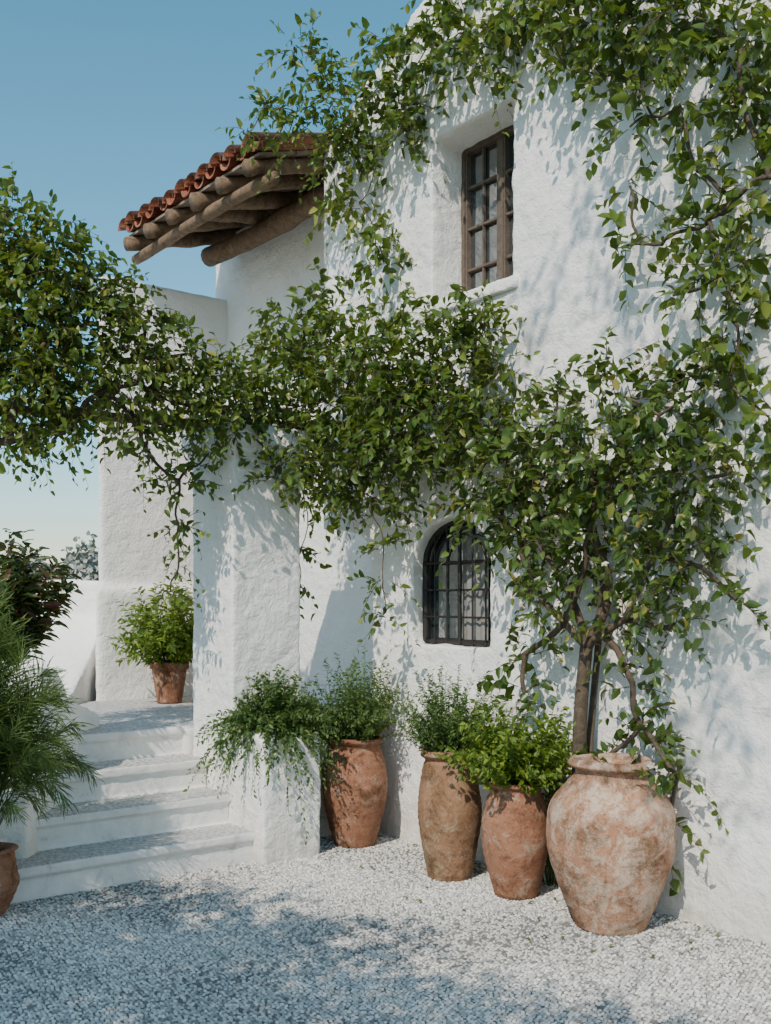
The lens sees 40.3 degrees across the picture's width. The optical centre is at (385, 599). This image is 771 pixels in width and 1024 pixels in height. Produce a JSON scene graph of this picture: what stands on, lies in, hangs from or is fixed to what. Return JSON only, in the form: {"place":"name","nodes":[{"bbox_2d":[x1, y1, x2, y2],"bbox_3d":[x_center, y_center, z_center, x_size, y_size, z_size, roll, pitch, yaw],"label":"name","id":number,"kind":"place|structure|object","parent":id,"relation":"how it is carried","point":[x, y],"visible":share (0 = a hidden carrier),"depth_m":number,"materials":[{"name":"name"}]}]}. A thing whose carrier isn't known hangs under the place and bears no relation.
{"place":"outdoors","nodes":[
{"label":"outdoors","id":0,"kind":"place"},
{"bbox_2d":[0,551,97,579],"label":"distant village","id":1,"kind":"object","parent":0,"point":[79,573],"visible":0.01,"depth_m":125.23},
{"bbox_2d":[4,405,365,429],"bbox_3d":[-1.480,-1.159,6.725,3.108,0.138,0.166,0,0,-22],"label":"pergola pole","id":2,"kind":"object","parent":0,"point":[113,414],"visible":0.1,"depth_m":6.67,"materials":[{"name":"brown wood"}]},
{"bbox_2d":[0,0,422,564],"label":"sky","id":3,"kind":"structure","parent":0,"point":[105,105],"materials":[{"name":"blue"}]},
{"bbox_2d":[0,832,770,1023],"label":"courtyard paving","id":4,"kind":"structure","parent":0,"point":[335,989],"depth_m":4.58,"materials":[{"name":"grey gravel"}]},
{"bbox_2d":[0,842,19,915],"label":"terracotta pot","id":5,"kind":"object","parent":4,"relation":"on","point":[9,878],"visible":1,"depth_m":5.28,"materials":[{"name":"ceramic"}]},
{"bbox_2d":[0,560,105,827],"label":"wispy grass plant","id":6,"kind":"object","parent":5,"relation":"in","point":[23,760],"visible":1,"depth_m":5.28,"materials":[{"name":"green plant"}]},
{"bbox_2d":[0,666,98,858],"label":"garden wall","id":7,"kind":"structure","parent":4,"relation":"on","point":[22,835],"depth_m":5.90,"materials":[{"name":"white paint"}]},
{"bbox_2d":[0,528,82,664],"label":"burgundy shrub","id":8,"kind":"object","parent":7,"relation":"on","point":[28,593],"visible":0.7,"depth_m":6.17,"materials":[{"name":"green plant"}]},
{"bbox_2d":[2,579,98,703],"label":"terrace wall","id":9,"kind":"structure","parent":4,"relation":"on","point":[73,649],"depth_m":9.20,"materials":[{"name":"white paint"}]},
{"bbox_2d":[95,276,227,700],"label":"block walls","id":10,"kind":"structure","parent":4,"relation":"on","point":[130,555],"depth_m":9.19,"materials":[{"name":"white paint"}]},
{"bbox_2d":[10,696,341,903],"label":"stone stairs","id":11,"kind":"structure","parent":4,"relation":"on","point":[142,815],"depth_m":6.36,"materials":[{"name":"white stone"}]},
{"bbox_2d":[149,661,188,703],"bbox_3d":[-1.802,0.683,8.751,0.328,0.352,0.325,0,0,-8],"label":"terracotta pot","id":12,"kind":"object","parent":11,"relation":"on","point":[169,678],"visible":0.94,"depth_m":8.64,"materials":[{"name":"ceramic"}]},
{"bbox_2d":[104,572,193,668],"bbox_3d":[-1.778,0.177,8.725,0.958,0.810,1.152,0,0,0],"label":"leafy shrub","id":13,"kind":"object","parent":12,"relation":"in","point":[172,641],"visible":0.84,"depth_m":8.57,"materials":[{"name":"green plant"}]},
{"bbox_2d":[182,422,310,792],"bbox_3d":[-0.931,0.291,7.022,0.639,2.837,0.664,0,0,-38],"label":"shaft","id":14,"kind":"object","parent":4,"relation":"on","point":[246,570],"visible":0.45,"depth_m":6.81,"materials":[{"name":"white paint"}]},
{"bbox_2d":[0,161,542,653],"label":"pergola vine","id":15,"kind":"object","parent":4,"relation":"on","point":[40,365],"visible":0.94,"depth_m":6.23,"materials":[{"name":"green plant"}]},
{"bbox_2d":[228,729,331,864],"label":"plinth wall","id":16,"kind":"structure","parent":4,"relation":"on","point":[280,833],"depth_m":6.46,"materials":[{"name":"white paint"}]},
{"bbox_2d":[183,663,362,844],"bbox_3d":[-0.730,0.919,6.643,0.971,1.037,0.963,0,0,32],"label":"trailing plant","id":17,"kind":"object","parent":16,"relation":"on","point":[271,711],"visible":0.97,"depth_m":6.48,"materials":[{"name":"green plant"}]},
{"bbox_2d":[215,211,372,707],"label":"wing walls","id":18,"kind":"structure","parent":4,"relation":"on","point":[259,275],"depth_m":8.66,"materials":[{"name":"white paint"}]},
{"bbox_2d":[123,157,323,266],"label":"roof beams","id":19,"kind":"structure","parent":18,"relation":"on","point":[268,212],"depth_m":8.41,"materials":[{"name":"brown wood"}]},
{"bbox_2d":[129,150,325,235],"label":"roof boards","id":20,"kind":"object","parent":19,"relation":"on","point":[235,171],"visible":0.07,"depth_m":7.73,"materials":[{"name":"brown wood"}]},
{"bbox_2d":[118,132,331,232],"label":"roof tiles","id":21,"kind":"object","parent":18,"relation":"on","point":[219,164],"visible":0.09,"depth_m":7.95,"materials":[{"name":"ceramic"}]},
{"bbox_2d":[322,735,387,848],"bbox_3d":[-0.200,1.248,6.882,0.428,0.712,0.440,0,0,0],"label":"terracotta jar","id":22,"kind":"object","parent":4,"relation":"on","point":[354,799],"visible":0.85,"depth_m":6.72,"materials":[{"name":"ceramic"}]},
{"bbox_2d":[295,644,408,745],"bbox_3d":[-0.244,0.643,6.885,0.783,0.718,0.840,0,0,0],"label":"herb plant","id":23,"kind":"object","parent":22,"relation":"in","point":[357,713],"visible":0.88,"depth_m":6.79,"materials":[{"name":"green plant"}]},
{"bbox_2d":[418,745,481,881],"bbox_3d":[0.371,1.230,6.071,0.377,0.747,0.381,0,0,-31],"label":"terracotta jar","id":24,"kind":"object","parent":4,"relation":"on","point":[449,813],"visible":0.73,"depth_m":5.93,"materials":[{"name":"ceramic"}]},
{"bbox_2d":[385,664,511,756],"bbox_3d":[0.397,0.657,6.058,0.697,0.589,0.731,0,0,-29],"label":"herb plant","id":25,"kind":"object","parent":24,"relation":"in","point":[433,732],"visible":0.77,"depth_m":5.99,"materials":[{"name":"green plant"}]},
{"bbox_2d":[481,780,547,900],"bbox_3d":[0.704,1.288,5.691,0.374,0.632,0.383,0,0,27],"label":"terracotta jar","id":26,"kind":"object","parent":4,"relation":"on","point":[513,837],"visible":0.76,"depth_m":5.55,"materials":[{"name":"ceramic"}]},
{"bbox_2d":[432,696,578,795],"bbox_3d":[0.675,0.785,5.704,0.833,0.533,0.856,0,0,10],"label":"leafy shrub","id":27,"kind":"object","parent":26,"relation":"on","point":[503,758],"visible":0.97,"depth_m":5.54,"materials":[{"name":"green plant"}]},
{"bbox_2d":[328,844,742,962],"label":"fallen leaves","id":28,"kind":"object","parent":4,"relation":"on","point":[610,945],"visible":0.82,"depth_m":5.24,"materials":[{"name":"green plant"}]},
{"bbox_2d":[516,721,571,886],"bbox_3d":[0.905,1.128,5.918,0.600,0.946,0.466,0,0,-43],"label":"leafy shrub","id":29,"kind":"object","parent":4,"relation":"on","point":[549,874],"visible":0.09,"depth_m":5.86,"materials":[{"name":"green plant"}]},
{"bbox_2d":[323,0,770,943],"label":"walls","id":30,"kind":"structure","parent":4,"relation":"on","point":[563,296],"depth_m":5.73,"materials":[{"name":"white paint"}]},
{"bbox_2d":[422,520,490,646],"bbox_3d":[0.484,-0.119,6.688,0.060,0.817,0.755,0,0,-38],"label":"arched window grille","id":31,"kind":"object","parent":30,"relation":"attached to","point":[427,563],"visible":0.75,"depth_m":6.77,"materials":[{"name":"black metal"}]},
{"bbox_2d":[430,524,490,640],"bbox_3d":[0.519,-0.128,6.715,0.001,0.825,0.800,0,0,-38],"label":"arched window glass","id":32,"kind":"object","parent":30,"relation":"attached to","point":[452,604],"visible":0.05,"depth_m":6.85,"materials":[{"name":"glass"}]},
{"bbox_2d":[463,534,488,639],"bbox_3d":[0.569,-0.075,6.627,0.012,0.690,0.240,0,0,-38],"label":"curtain","id":33,"kind":"object","parent":32,"relation":"hanging from","point":[479,611],"visible":0.56,"depth_m":6.62,"materials":[{"name":"fabric"}]},
{"bbox_2d":[424,275,518,316],"bbox_3d":[0.595,-1.867,6.529,0.238,0.083,0.837,0,0,-38],"label":"window sill","id":34,"kind":"structure","parent":30,"relation":"attached to","point":[501,286],"depth_m":6.32,"materials":[{"name":"white paint"}]},
{"bbox_2d":[461,125,513,291],"bbox_3d":[0.750,-2.430,6.655,0.070,1.080,0.755,0,0,-38],"label":"window frame","id":35,"kind":"object","parent":30,"relation":"attached to","point":[504,212],"visible":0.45,"depth_m":6.75,"materials":[{"name":"brown wood"}]},
{"bbox_2d":[471,135,513,289],"bbox_3d":[0.763,-2.430,6.665,0.007,1.040,0.715,0,0,-38],"label":"window glass","id":36,"kind":"object","parent":35,"relation":"attached to","point":[491,213],"visible":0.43,"depth_m":6.79,"materials":[{"name":"glass"}]},
{"bbox_2d":[215,0,770,496],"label":"climbing vine","id":37,"kind":"object","parent":30,"relation":"attached to","point":[501,28],"visible":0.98,"depth_m":5.32,"materials":[{"name":"green plant"}]},
{"bbox_2d":[546,753,676,936],"bbox_3d":[1.105,1.188,5.158,0.628,0.832,0.611,0,0,7],"label":"terracotta jar","id":38,"kind":"object","parent":4,"relation":"on","point":[611,827],"visible":0.91,"depth_m":4.94,"materials":[{"name":"beige ceramic"}]},
{"bbox_2d":[424,326,770,896],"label":"climbing shrub","id":39,"kind":"object","parent":38,"relation":"in","point":[588,501],"visible":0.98,"depth_m":5.29,"materials":[{"name":"green plant"}]},
{"label":"ground","id":40,"kind":"structure","parent":0,"visible":0},
{"bbox_2d":[0,530,98,580],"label":"distant trees","id":41,"kind":"object","parent":40,"relation":"on","point":[92,570],"visible":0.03,"depth_m":101.67,"materials":[{"name":"green plant"}]}
]}

